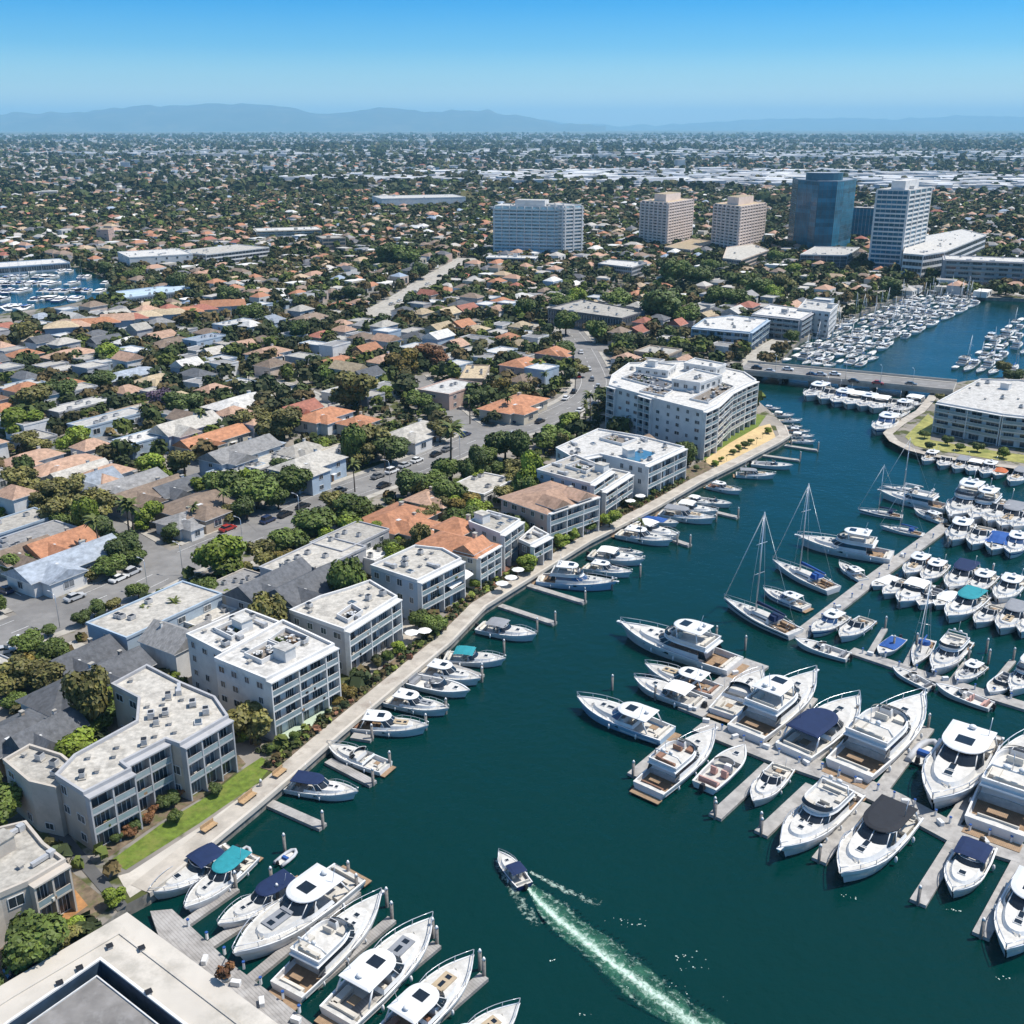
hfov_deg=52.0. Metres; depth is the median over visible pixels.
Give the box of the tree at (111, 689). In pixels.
[107,685,113,701]
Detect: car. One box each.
[0,585,14,594]
[0,645,15,653]
[2,961,37,980]
[63,592,86,602]
[108,573,129,582]
[122,565,142,576]
[218,524,236,532]
[259,514,276,523]
[276,510,293,517]
[295,502,310,509]
[332,486,347,490]
[370,472,385,479]
[376,481,391,488]
[384,466,398,474]
[398,461,411,467]
[410,456,423,462]
[429,450,442,456]
[441,445,452,451]
[459,431,471,436]
[534,418,545,423]
[562,395,569,400]
[575,407,584,412]
[751,365,762,369]
[764,368,775,371]
[782,366,793,370]
[806,372,817,375]
[816,371,826,375]
[829,371,840,375]
[848,378,859,382]
[872,380,883,384]
[904,381,916,385]
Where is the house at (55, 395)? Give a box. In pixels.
[44,390,61,404]
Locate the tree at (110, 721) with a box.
[94,716,113,732]
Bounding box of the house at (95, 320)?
[71,317,106,323]
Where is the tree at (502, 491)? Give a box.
[493,485,513,500]
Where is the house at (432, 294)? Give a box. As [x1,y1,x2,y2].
[417,289,437,299]
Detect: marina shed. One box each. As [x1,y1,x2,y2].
[0,258,70,274]
[116,283,189,301]
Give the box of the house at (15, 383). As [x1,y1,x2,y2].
[0,379,45,395]
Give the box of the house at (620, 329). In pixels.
[607,326,631,344]
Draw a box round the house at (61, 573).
[1,533,116,598]
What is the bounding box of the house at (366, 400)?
[349,389,384,407]
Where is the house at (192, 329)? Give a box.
[175,326,197,334]
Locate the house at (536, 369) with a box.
[524,363,559,385]
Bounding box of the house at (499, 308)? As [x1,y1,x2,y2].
[484,304,504,317]
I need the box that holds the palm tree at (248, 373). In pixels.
[244,370,253,380]
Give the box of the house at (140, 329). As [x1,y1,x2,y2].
[125,322,151,337]
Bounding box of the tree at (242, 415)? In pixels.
[232,409,264,423]
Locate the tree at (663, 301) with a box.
[639,287,681,315]
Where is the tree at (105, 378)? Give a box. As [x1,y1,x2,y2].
[87,369,116,386]
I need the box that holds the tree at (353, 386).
[333,370,379,405]
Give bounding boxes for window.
[0,480,5,486]
[7,892,25,910]
[8,769,14,780]
[17,581,23,589]
[27,811,33,822]
[45,822,54,830]
[60,783,67,796]
[63,578,74,589]
[63,803,70,814]
[76,812,85,824]
[80,831,87,842]
[93,428,100,434]
[115,692,123,702]
[129,699,136,709]
[134,417,141,423]
[173,764,180,775]
[178,615,185,624]
[191,641,195,649]
[192,654,196,662]
[195,529,200,536]
[202,647,207,655]
[203,603,211,611]
[205,674,209,682]
[214,518,221,526]
[218,665,224,673]
[220,680,225,687]
[221,694,227,702]
[231,670,237,678]
[232,685,238,693]
[233,699,239,706]
[237,437,242,442]
[238,602,243,608]
[244,676,249,684]
[256,681,263,689]
[258,696,263,704]
[294,617,299,625]
[307,622,312,629]
[320,627,326,634]
[333,631,341,639]
[374,571,379,578]
[397,578,401,586]
[397,592,402,598]
[409,582,413,589]
[409,597,413,603]
[421,441,425,448]
[467,558,472,563]
[511,504,516,510]
[521,506,525,513]
[522,545,526,552]
[581,485,586,490]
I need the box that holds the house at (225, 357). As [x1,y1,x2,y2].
[206,354,236,360]
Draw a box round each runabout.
[405,672,469,697]
[617,547,642,555]
[642,516,678,526]
[691,495,731,507]
[692,744,746,794]
[749,460,792,469]
[782,358,791,362]
[791,353,799,357]
[795,638,852,662]
[868,350,876,355]
[872,574,899,589]
[877,634,906,656]
[892,666,935,691]
[916,585,943,609]
[933,588,957,609]
[935,683,995,711]
[984,528,1009,555]
[987,671,1014,694]
[992,466,1009,478]
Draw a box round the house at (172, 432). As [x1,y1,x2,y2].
[147,410,221,453]
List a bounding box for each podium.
[664,238,710,253]
[722,243,768,265]
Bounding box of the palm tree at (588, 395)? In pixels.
[582,390,595,420]
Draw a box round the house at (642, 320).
[632,317,652,333]
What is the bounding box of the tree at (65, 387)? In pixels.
[43,378,77,402]
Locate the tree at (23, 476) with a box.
[0,465,41,487]
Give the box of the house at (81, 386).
[62,382,97,402]
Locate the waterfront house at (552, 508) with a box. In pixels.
[497,481,600,543]
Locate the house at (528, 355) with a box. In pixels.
[517,352,534,357]
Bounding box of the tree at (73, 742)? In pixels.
[54,726,96,758]
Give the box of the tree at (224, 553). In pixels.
[190,534,247,578]
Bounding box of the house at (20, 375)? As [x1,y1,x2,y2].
[8,370,37,382]
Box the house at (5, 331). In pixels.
[0,327,9,335]
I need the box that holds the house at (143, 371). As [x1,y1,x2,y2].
[110,364,151,385]
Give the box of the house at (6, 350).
[0,345,27,353]
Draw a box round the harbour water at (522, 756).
[132,294,1023,1023]
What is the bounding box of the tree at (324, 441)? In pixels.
[314,437,331,446]
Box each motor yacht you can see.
[269,888,383,1010]
[532,554,618,590]
[616,617,748,678]
[629,723,718,804]
[727,665,819,743]
[776,766,865,856]
[795,523,893,563]
[797,350,813,360]
[821,687,927,788]
[840,318,854,326]
[842,333,851,340]
[852,328,865,334]
[852,334,864,343]
[875,318,888,327]
[877,485,946,513]
[887,305,899,312]
[898,301,908,308]
[903,296,912,301]
[925,308,936,314]
[925,319,937,327]
[929,621,974,674]
[938,299,948,305]
[942,292,952,299]
[945,472,985,522]
[953,307,963,314]
[956,355,970,365]
[961,729,1023,852]
[967,480,1005,523]
[978,351,990,361]
[981,358,995,368]
[988,337,1000,346]
[1000,328,1013,338]
[1008,654,1023,696]
[1010,340,1022,349]
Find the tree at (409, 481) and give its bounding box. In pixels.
[395,468,426,495]
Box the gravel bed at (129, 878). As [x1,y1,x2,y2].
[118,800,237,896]
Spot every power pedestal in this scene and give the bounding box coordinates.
[204,931,208,939]
[297,1004,300,1013]
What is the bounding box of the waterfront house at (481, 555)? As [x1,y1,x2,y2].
[415,530,502,588]
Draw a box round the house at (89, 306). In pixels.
[78,301,107,311]
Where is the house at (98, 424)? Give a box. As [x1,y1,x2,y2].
[66,407,144,438]
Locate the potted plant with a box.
[214,961,234,982]
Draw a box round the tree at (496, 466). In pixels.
[490,460,504,474]
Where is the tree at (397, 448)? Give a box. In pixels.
[370,435,410,462]
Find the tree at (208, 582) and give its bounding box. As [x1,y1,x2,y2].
[192,576,218,588]
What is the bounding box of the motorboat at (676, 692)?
[634,673,707,710]
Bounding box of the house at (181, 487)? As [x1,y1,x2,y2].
[153,473,201,502]
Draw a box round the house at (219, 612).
[184,604,237,627]
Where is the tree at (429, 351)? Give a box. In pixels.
[413,343,448,368]
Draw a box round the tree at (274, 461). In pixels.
[269,457,294,465]
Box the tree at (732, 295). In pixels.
[723,288,751,303]
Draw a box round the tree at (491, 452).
[482,446,497,463]
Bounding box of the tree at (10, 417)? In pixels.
[0,407,44,433]
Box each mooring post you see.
[232,870,237,887]
[268,866,272,875]
[275,883,279,899]
[282,833,285,851]
[320,810,324,829]
[346,860,349,871]
[354,873,357,886]
[370,723,373,740]
[371,768,374,785]
[384,887,388,907]
[388,750,390,766]
[389,901,393,918]
[424,713,426,730]
[430,917,434,938]
[435,925,438,943]
[478,948,481,970]
[481,666,482,682]
[482,957,485,976]
[503,639,504,653]
[611,674,613,690]
[631,760,634,778]
[654,684,656,700]
[713,800,717,819]
[744,635,746,649]
[759,811,762,827]
[759,817,763,836]
[817,844,821,863]
[915,632,918,644]
[916,885,921,905]
[927,713,930,727]
[967,647,970,659]
[979,917,985,939]
[985,638,989,653]
[987,649,991,664]
[1012,647,1015,660]
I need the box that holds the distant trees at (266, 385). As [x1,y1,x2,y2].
[0,131,1023,470]
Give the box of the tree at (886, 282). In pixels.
[878,276,902,291]
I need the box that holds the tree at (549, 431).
[536,424,570,442]
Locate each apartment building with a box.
[0,820,77,948]
[2,743,67,836]
[54,664,237,850]
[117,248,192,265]
[184,244,268,262]
[186,608,278,701]
[214,619,341,740]
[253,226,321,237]
[289,579,402,675]
[315,234,345,249]
[370,545,473,618]
[468,510,524,570]
[518,526,553,569]
[536,454,615,494]
[548,299,644,328]
[556,428,687,498]
[597,468,634,517]
[598,259,646,276]
[605,360,758,459]
[691,315,770,349]
[751,304,814,340]
[798,299,837,335]
[931,378,1023,447]
[940,255,1023,284]
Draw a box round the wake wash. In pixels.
[528,890,689,1016]
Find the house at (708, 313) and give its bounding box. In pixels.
[700,310,719,317]
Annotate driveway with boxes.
[68,640,84,648]
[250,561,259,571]
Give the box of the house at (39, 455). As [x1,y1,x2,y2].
[1,446,65,467]
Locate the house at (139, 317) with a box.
[134,313,148,322]
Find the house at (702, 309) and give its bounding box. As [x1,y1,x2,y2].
[699,305,706,312]
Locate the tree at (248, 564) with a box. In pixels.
[235,561,253,570]
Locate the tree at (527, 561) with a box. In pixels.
[516,553,537,571]
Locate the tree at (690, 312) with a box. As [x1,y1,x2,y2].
[671,303,701,320]
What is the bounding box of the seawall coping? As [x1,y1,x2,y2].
[147,426,789,896]
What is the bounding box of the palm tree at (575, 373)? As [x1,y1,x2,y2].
[571,368,577,388]
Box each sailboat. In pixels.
[724,512,803,639]
[772,483,840,594]
[800,321,812,347]
[802,336,813,364]
[813,321,825,352]
[820,331,831,339]
[822,328,834,361]
[823,320,832,344]
[831,313,841,340]
[833,306,844,335]
[833,318,843,350]
[846,325,857,358]
[852,294,858,322]
[854,332,867,367]
[857,298,866,324]
[858,329,868,360]
[858,464,902,519]
[860,294,868,319]
[866,299,877,325]
[868,330,878,361]
[870,304,879,329]
[880,483,924,537]
[882,438,927,492]
[884,289,893,314]
[886,296,896,327]
[886,313,893,346]
[892,304,900,332]
[896,303,906,328]
[897,299,905,324]
[907,299,915,325]
[911,581,936,666]
[919,303,926,330]
[921,291,930,318]
[923,284,930,307]
[930,283,937,304]
[936,289,944,312]
[941,293,949,320]
[958,283,966,306]
[960,276,970,303]
[963,282,968,311]
[964,335,975,371]
[967,283,974,308]
[976,344,986,372]
[989,326,996,356]
[989,339,998,374]
[1001,319,1009,346]
[1011,334,1020,370]
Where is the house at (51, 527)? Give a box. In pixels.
[0,520,77,549]
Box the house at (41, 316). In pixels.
[31,312,46,320]
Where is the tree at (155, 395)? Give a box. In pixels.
[144,387,170,403]
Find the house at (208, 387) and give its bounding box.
[193,383,231,392]
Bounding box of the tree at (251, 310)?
[238,302,263,317]
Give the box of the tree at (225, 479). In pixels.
[202,469,243,496]
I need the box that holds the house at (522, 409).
[477,392,549,424]
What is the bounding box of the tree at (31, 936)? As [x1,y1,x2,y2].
[0,908,69,974]
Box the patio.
[62,890,87,918]
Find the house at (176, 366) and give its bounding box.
[168,356,203,372]
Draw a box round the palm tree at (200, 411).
[193,408,207,417]
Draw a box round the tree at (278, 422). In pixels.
[254,405,302,440]
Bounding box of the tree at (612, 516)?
[600,510,622,526]
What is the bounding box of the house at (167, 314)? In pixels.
[151,309,176,319]
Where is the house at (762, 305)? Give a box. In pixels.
[759,303,770,308]
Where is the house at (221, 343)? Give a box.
[212,340,234,345]
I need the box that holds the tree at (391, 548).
[381,542,405,559]
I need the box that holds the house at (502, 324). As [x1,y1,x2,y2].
[494,321,513,328]
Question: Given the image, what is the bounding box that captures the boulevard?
[368,258,475,315]
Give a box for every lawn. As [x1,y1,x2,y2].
[114,757,267,869]
[905,414,1023,462]
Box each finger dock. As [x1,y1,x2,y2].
[267,800,326,831]
[324,758,376,787]
[350,733,373,742]
[452,663,484,679]
[498,604,556,626]
[526,584,586,604]
[672,539,691,547]
[717,511,737,519]
[762,454,799,461]
[784,444,817,451]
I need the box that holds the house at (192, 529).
[152,506,204,541]
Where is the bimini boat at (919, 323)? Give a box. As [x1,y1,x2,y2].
[916,320,924,325]
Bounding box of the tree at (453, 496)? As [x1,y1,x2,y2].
[447,495,461,509]
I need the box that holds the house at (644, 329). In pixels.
[629,324,649,336]
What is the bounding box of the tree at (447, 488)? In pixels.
[432,480,468,497]
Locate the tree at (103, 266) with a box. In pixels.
[98,261,113,277]
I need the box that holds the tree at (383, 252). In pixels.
[374,242,396,261]
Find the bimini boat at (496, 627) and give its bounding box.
[474,616,536,640]
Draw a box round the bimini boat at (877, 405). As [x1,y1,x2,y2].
[868,394,891,413]
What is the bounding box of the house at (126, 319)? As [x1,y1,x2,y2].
[100,312,134,327]
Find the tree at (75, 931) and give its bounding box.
[55,924,83,949]
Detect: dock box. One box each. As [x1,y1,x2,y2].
[201,954,208,965]
[230,978,241,986]
[258,995,264,1007]
[290,1014,301,1023]
[702,717,709,722]
[731,733,738,739]
[732,670,738,674]
[762,743,769,749]
[802,758,809,765]
[856,777,862,782]
[901,798,909,803]
[936,818,944,826]
[941,676,948,680]
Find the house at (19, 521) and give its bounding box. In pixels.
[0,507,49,537]
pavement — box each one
[0,329,610,656]
[0,608,11,613]
[64,456,166,544]
[164,456,261,506]
[249,375,344,408]
[366,258,459,313]
[415,375,485,430]
[596,344,733,363]
[740,283,1023,361]
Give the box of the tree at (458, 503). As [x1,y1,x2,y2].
[448,491,480,508]
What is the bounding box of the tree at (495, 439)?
[483,430,518,458]
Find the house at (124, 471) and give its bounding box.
[83,460,136,483]
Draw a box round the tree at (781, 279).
[771,273,799,286]
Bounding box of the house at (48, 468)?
[34,451,102,479]
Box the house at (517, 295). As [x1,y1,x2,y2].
[515,292,533,299]
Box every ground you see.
[0,130,1023,958]
[893,377,1023,471]
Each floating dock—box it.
[627,698,1023,941]
[678,658,768,718]
[794,524,947,638]
[849,628,1023,711]
[896,581,1006,608]
[944,525,1009,553]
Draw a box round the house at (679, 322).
[666,317,688,327]
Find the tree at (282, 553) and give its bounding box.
[269,549,293,560]
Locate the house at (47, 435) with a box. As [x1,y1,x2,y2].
[11,428,57,449]
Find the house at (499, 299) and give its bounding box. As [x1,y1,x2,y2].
[490,297,514,301]
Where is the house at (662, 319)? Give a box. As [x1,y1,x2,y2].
[651,314,670,326]
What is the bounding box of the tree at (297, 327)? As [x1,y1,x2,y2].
[287,319,309,335]
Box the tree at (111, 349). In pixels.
[93,342,124,358]
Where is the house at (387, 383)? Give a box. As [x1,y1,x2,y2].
[371,381,402,400]
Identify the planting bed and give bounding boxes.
[103,755,245,856]
[260,479,689,770]
[654,460,711,499]
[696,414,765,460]
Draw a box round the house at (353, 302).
[347,298,369,308]
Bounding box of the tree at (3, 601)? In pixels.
[0,594,6,609]
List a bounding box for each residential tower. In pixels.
[96,228,114,240]
[493,199,561,253]
[547,203,583,252]
[639,192,693,244]
[711,195,766,247]
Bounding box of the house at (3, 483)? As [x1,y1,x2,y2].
[0,467,6,488]
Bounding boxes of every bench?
[200,818,217,833]
[238,788,256,804]
[272,765,286,778]
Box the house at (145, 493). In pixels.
[108,473,180,520]
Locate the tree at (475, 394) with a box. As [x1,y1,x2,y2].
[465,388,490,406]
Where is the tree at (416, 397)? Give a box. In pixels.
[405,389,432,409]
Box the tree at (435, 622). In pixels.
[420,614,448,633]
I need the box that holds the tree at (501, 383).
[489,377,511,392]
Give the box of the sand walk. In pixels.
[706,424,774,466]
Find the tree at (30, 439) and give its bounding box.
[10,430,52,449]
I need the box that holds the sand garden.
[390,619,436,665]
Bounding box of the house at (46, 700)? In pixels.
[15,659,131,716]
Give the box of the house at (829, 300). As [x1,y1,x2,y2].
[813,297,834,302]
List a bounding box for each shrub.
[0,974,5,985]
[40,623,56,635]
[66,915,85,925]
[101,886,125,907]
[109,832,122,842]
[120,830,127,838]
[122,824,138,836]
[128,817,140,829]
[142,810,154,822]
[147,804,158,812]
[156,794,171,807]
[156,799,164,809]
[166,808,183,822]
[167,789,180,804]
[170,670,180,678]
[177,789,184,796]
[208,781,222,794]
[237,730,249,742]
[266,744,278,752]
[289,730,301,739]
[332,695,343,704]
[349,667,363,675]
[373,657,380,669]
[382,649,393,662]
[468,579,480,587]
[711,460,718,465]
[729,449,736,453]
[734,444,741,450]
[740,441,749,447]
[764,427,771,432]
[925,442,935,448]
[955,443,965,450]
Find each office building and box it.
[486,253,537,262]
[800,246,859,268]
[851,204,873,236]
[901,229,985,279]
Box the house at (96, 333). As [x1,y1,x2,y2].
[85,329,107,336]
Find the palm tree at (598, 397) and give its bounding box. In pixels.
[594,394,603,413]
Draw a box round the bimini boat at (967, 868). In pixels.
[944,835,997,897]
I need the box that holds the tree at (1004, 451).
[997,447,1010,457]
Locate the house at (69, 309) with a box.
[55,306,78,313]
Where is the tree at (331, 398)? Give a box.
[328,388,353,408]
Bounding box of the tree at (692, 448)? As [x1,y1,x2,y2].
[677,441,697,461]
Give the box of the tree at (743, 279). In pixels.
[728,273,750,285]
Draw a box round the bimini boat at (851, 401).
[842,390,864,409]
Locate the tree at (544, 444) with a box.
[532,437,555,451]
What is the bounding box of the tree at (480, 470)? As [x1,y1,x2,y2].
[471,467,483,475]
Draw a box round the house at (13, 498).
[0,484,38,517]
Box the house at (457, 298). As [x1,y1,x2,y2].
[443,296,459,300]
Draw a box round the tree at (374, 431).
[361,423,390,460]
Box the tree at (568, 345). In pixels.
[557,340,575,355]
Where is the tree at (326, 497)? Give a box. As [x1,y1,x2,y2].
[319,490,344,511]
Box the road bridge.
[741,360,956,395]
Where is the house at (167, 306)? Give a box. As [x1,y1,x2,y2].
[160,304,179,308]
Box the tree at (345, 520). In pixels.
[335,514,363,529]
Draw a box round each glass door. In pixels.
[36,883,48,901]
[40,904,52,915]
[53,872,66,890]
[57,893,70,913]
[91,791,107,808]
[94,809,110,827]
[97,827,113,844]
[114,779,131,796]
[116,797,131,815]
[119,816,133,831]
[131,761,142,773]
[137,778,144,791]
[139,796,147,811]
[150,749,165,765]
[153,766,167,783]
[155,784,169,800]
[187,745,196,757]
[189,761,198,775]
[191,779,200,794]
[203,735,212,748]
[205,751,214,766]
[207,769,216,783]
[219,727,226,739]
[220,743,228,756]
[222,760,230,775]
[272,682,278,690]
[274,694,280,705]
[275,710,281,720]
[276,724,282,734]
[284,674,292,684]
[285,687,293,699]
[285,701,295,714]
[287,717,296,728]
[300,667,307,676]
[301,680,307,690]
[302,694,308,704]
[303,709,309,719]
[310,659,320,670]
[312,673,320,683]
[312,687,322,699]
[313,701,323,714]
[326,654,332,661]
[327,666,334,676]
[328,681,334,690]
[329,694,335,704]
[350,631,354,640]
[351,645,355,655]
[352,659,356,667]
[357,624,365,635]
[358,638,365,650]
[359,652,366,664]
[371,618,376,626]
[372,631,376,640]
[373,645,377,654]
[378,611,386,621]
[379,624,387,636]
[380,638,387,651]
[393,618,396,627]
[422,582,426,590]
[423,595,427,604]
[430,576,438,586]
[430,589,438,600]
[430,602,439,610]
[444,571,449,579]
[445,583,449,592]
[445,597,449,607]
[452,566,459,575]
[452,591,460,602]
[556,522,562,530]
[557,511,562,518]
[573,505,579,513]
[574,517,578,524]
[589,500,595,507]
[590,511,594,518]
[652,474,656,482]
[665,458,670,464]
[665,468,669,475]
[677,462,682,470]
[936,420,947,424]
[936,427,945,433]
[938,405,950,409]
[938,413,948,417]
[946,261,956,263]
[951,430,962,437]
[952,423,964,427]
[953,415,965,420]
[955,408,965,412]
[968,426,981,431]
[968,433,978,440]
[969,418,981,423]
[972,411,981,415]
[983,436,996,443]
[984,429,997,434]
[986,421,998,426]
[988,414,998,418]
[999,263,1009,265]
[1000,440,1013,446]
[1003,424,1016,429]
[1003,432,1013,436]
[1006,417,1016,421]
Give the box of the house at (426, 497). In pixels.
[402,486,448,517]
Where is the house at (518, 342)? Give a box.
[515,339,532,352]
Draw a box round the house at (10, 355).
[5,348,44,363]
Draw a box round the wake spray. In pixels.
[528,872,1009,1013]
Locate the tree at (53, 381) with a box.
[47,379,71,388]
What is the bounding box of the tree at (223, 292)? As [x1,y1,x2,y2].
[215,285,241,299]
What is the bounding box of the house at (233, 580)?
[209,568,259,604]
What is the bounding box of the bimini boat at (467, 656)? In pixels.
[441,645,505,667]
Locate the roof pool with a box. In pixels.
[625,450,654,461]
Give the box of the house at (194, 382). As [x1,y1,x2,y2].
[182,377,202,388]
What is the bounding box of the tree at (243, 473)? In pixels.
[238,467,250,477]
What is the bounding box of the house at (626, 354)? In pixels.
[609,352,641,364]
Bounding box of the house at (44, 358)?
[39,345,94,362]
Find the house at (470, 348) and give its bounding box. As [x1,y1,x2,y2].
[465,346,487,350]
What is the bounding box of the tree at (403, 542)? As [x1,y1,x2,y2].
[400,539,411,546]
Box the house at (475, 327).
[463,325,491,331]
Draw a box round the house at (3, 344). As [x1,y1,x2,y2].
[0,341,15,347]
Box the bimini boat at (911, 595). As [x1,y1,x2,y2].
[896,576,935,607]
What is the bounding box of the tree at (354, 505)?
[332,493,373,518]
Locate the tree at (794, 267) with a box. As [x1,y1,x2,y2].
[784,263,801,272]
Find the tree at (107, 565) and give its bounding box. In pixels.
[90,553,127,577]
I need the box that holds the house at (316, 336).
[308,330,325,340]
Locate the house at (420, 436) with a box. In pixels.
[390,418,444,454]
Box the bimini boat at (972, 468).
[965,458,984,474]
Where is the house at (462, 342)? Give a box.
[442,337,470,347]
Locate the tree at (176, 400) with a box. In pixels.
[160,391,203,409]
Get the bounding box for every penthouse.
[636,359,675,377]
[671,368,722,392]
[684,358,726,373]
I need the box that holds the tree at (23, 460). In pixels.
[11,454,34,467]
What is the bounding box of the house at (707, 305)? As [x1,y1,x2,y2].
[698,301,715,309]
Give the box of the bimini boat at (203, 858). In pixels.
[148,842,239,898]
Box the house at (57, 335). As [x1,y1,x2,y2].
[51,332,70,337]
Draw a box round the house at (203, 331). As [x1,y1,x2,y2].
[192,328,222,335]
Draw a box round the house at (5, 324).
[0,322,13,331]
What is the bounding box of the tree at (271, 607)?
[247,591,287,620]
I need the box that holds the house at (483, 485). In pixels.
[458,472,511,501]
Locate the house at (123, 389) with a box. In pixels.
[116,384,145,403]
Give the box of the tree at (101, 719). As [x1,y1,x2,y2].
[83,709,110,731]
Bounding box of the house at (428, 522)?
[407,512,440,534]
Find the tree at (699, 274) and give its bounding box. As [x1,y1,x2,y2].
[682,265,714,283]
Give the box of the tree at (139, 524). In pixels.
[131,519,149,529]
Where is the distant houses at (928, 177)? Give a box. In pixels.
[0,133,1023,307]
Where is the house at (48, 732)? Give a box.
[3,707,89,750]
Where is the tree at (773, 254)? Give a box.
[766,249,790,259]
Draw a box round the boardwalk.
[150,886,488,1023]
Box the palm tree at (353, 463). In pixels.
[347,457,359,491]
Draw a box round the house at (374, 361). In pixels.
[365,351,389,368]
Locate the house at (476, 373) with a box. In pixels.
[459,365,489,382]
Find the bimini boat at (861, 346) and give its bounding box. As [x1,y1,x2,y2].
[856,342,865,347]
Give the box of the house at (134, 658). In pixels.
[86,645,156,685]
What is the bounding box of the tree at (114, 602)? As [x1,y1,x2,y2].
[105,597,120,609]
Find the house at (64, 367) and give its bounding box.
[53,364,72,373]
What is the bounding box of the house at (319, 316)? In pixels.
[288,311,328,323]
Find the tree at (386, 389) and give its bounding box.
[375,385,392,398]
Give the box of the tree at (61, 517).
[48,512,73,524]
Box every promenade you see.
[131,425,787,892]
[883,393,1016,468]
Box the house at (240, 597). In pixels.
[222,557,311,611]
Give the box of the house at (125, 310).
[98,308,130,316]
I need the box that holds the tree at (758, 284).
[745,277,773,299]
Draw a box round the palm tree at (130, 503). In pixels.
[114,497,140,529]
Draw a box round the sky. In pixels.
[0,0,1023,126]
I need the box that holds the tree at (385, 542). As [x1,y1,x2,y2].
[373,539,399,550]
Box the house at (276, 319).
[258,313,286,326]
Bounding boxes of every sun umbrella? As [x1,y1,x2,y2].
[404,629,418,635]
[418,627,431,633]
[496,581,507,585]
[505,575,516,579]
[512,567,523,571]
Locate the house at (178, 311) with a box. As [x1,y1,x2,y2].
[169,308,184,324]
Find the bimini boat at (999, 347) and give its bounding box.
[994,344,1004,351]
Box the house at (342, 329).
[332,325,357,335]
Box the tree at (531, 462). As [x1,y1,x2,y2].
[515,449,543,479]
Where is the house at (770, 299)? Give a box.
[760,295,779,303]
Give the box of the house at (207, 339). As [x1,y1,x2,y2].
[182,333,225,346]
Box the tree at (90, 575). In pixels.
[84,569,98,581]
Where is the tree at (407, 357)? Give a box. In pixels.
[384,347,419,370]
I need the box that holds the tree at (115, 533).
[104,530,119,537]
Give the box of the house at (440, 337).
[420,328,455,344]
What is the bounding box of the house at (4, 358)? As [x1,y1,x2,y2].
[0,353,9,362]
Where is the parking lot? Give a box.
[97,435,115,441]
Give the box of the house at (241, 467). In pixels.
[206,462,265,472]
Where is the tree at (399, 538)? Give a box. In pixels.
[394,535,404,541]
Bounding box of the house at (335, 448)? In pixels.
[321,443,349,466]
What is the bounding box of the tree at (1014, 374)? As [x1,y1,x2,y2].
[1002,369,1023,379]
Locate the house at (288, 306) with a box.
[275,298,294,308]
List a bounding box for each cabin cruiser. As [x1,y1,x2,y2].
[183,845,263,912]
[217,868,297,929]
[232,863,371,961]
[283,764,357,800]
[314,911,433,1023]
[327,740,395,777]
[351,702,428,736]
[380,949,473,1023]
[382,681,448,715]
[418,654,480,685]
[463,998,520,1023]
[577,691,681,745]
[581,553,632,577]
[611,521,672,545]
[645,659,723,698]
[655,502,715,523]
[703,480,741,494]
[706,665,764,722]
[733,463,775,479]
[750,759,794,806]
[763,585,812,612]
[766,405,780,410]
[775,690,860,761]
[778,417,801,423]
[784,423,802,428]
[788,427,809,433]
[789,437,814,444]
[802,345,813,350]
[803,377,834,400]
[810,342,823,349]
[810,353,825,360]
[811,606,851,636]
[812,332,822,338]
[812,357,827,366]
[817,379,841,403]
[820,343,833,349]
[823,362,835,367]
[824,347,836,355]
[830,384,855,407]
[834,338,845,345]
[834,348,848,357]
[837,794,923,882]
[839,559,868,581]
[839,610,876,641]
[842,326,851,331]
[843,339,854,346]
[843,357,858,365]
[844,346,855,352]
[853,347,864,353]
[856,391,879,411]
[863,333,874,338]
[864,342,875,349]
[868,314,878,321]
[870,329,880,333]
[871,407,901,435]
[873,339,883,345]
[876,315,888,319]
[876,342,888,350]
[881,306,888,310]
[881,330,891,336]
[882,333,894,341]
[882,572,909,598]
[884,395,900,410]
[885,313,894,319]
[887,400,910,418]
[890,395,914,410]
[891,314,902,320]
[891,330,901,337]
[900,333,910,338]
[902,310,910,316]
[902,549,930,578]
[904,315,912,321]
[907,303,916,309]
[910,326,921,334]
[911,297,920,302]
[911,311,921,317]
[912,316,922,321]
[914,506,948,524]
[915,304,924,310]
[918,308,926,314]
[920,557,950,582]
[921,447,939,464]
[922,718,1003,809]
[929,313,938,318]
[936,449,954,469]
[939,303,949,308]
[944,307,953,313]
[944,513,976,546]
[944,557,980,590]
[944,583,990,622]
[947,300,956,306]
[951,294,960,299]
[951,453,970,472]
[955,298,962,303]
[955,658,988,683]
[966,517,995,550]
[966,565,999,590]
[969,359,979,365]
[971,300,979,305]
[973,597,1003,627]
[979,456,998,477]
[980,491,1013,527]
[985,331,996,340]
[992,568,1023,602]
[993,354,1002,361]
[993,865,1023,957]
[995,499,1023,530]
[995,598,1023,634]
[999,350,1008,357]
[1002,530,1023,558]
[1007,466,1023,485]
[1008,511,1023,531]
[1011,319,1020,324]
[1014,332,1023,338]
[1015,324,1023,329]
[1016,616,1023,637]
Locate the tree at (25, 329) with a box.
[8,320,38,338]
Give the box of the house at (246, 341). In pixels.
[231,338,256,350]
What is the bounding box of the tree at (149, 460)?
[134,452,166,471]
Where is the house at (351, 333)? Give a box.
[345,331,371,335]
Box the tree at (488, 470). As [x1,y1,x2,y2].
[484,464,490,472]
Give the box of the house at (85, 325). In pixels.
[72,320,91,330]
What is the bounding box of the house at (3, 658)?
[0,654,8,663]
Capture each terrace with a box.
[281,703,340,741]
[483,565,519,595]
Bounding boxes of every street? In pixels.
[0,576,75,622]
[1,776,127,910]
[99,514,186,570]
[164,454,281,530]
[247,376,338,407]
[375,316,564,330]
[415,375,493,434]
[575,343,743,365]
[741,286,1020,364]
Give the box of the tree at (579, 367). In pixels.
[571,358,588,372]

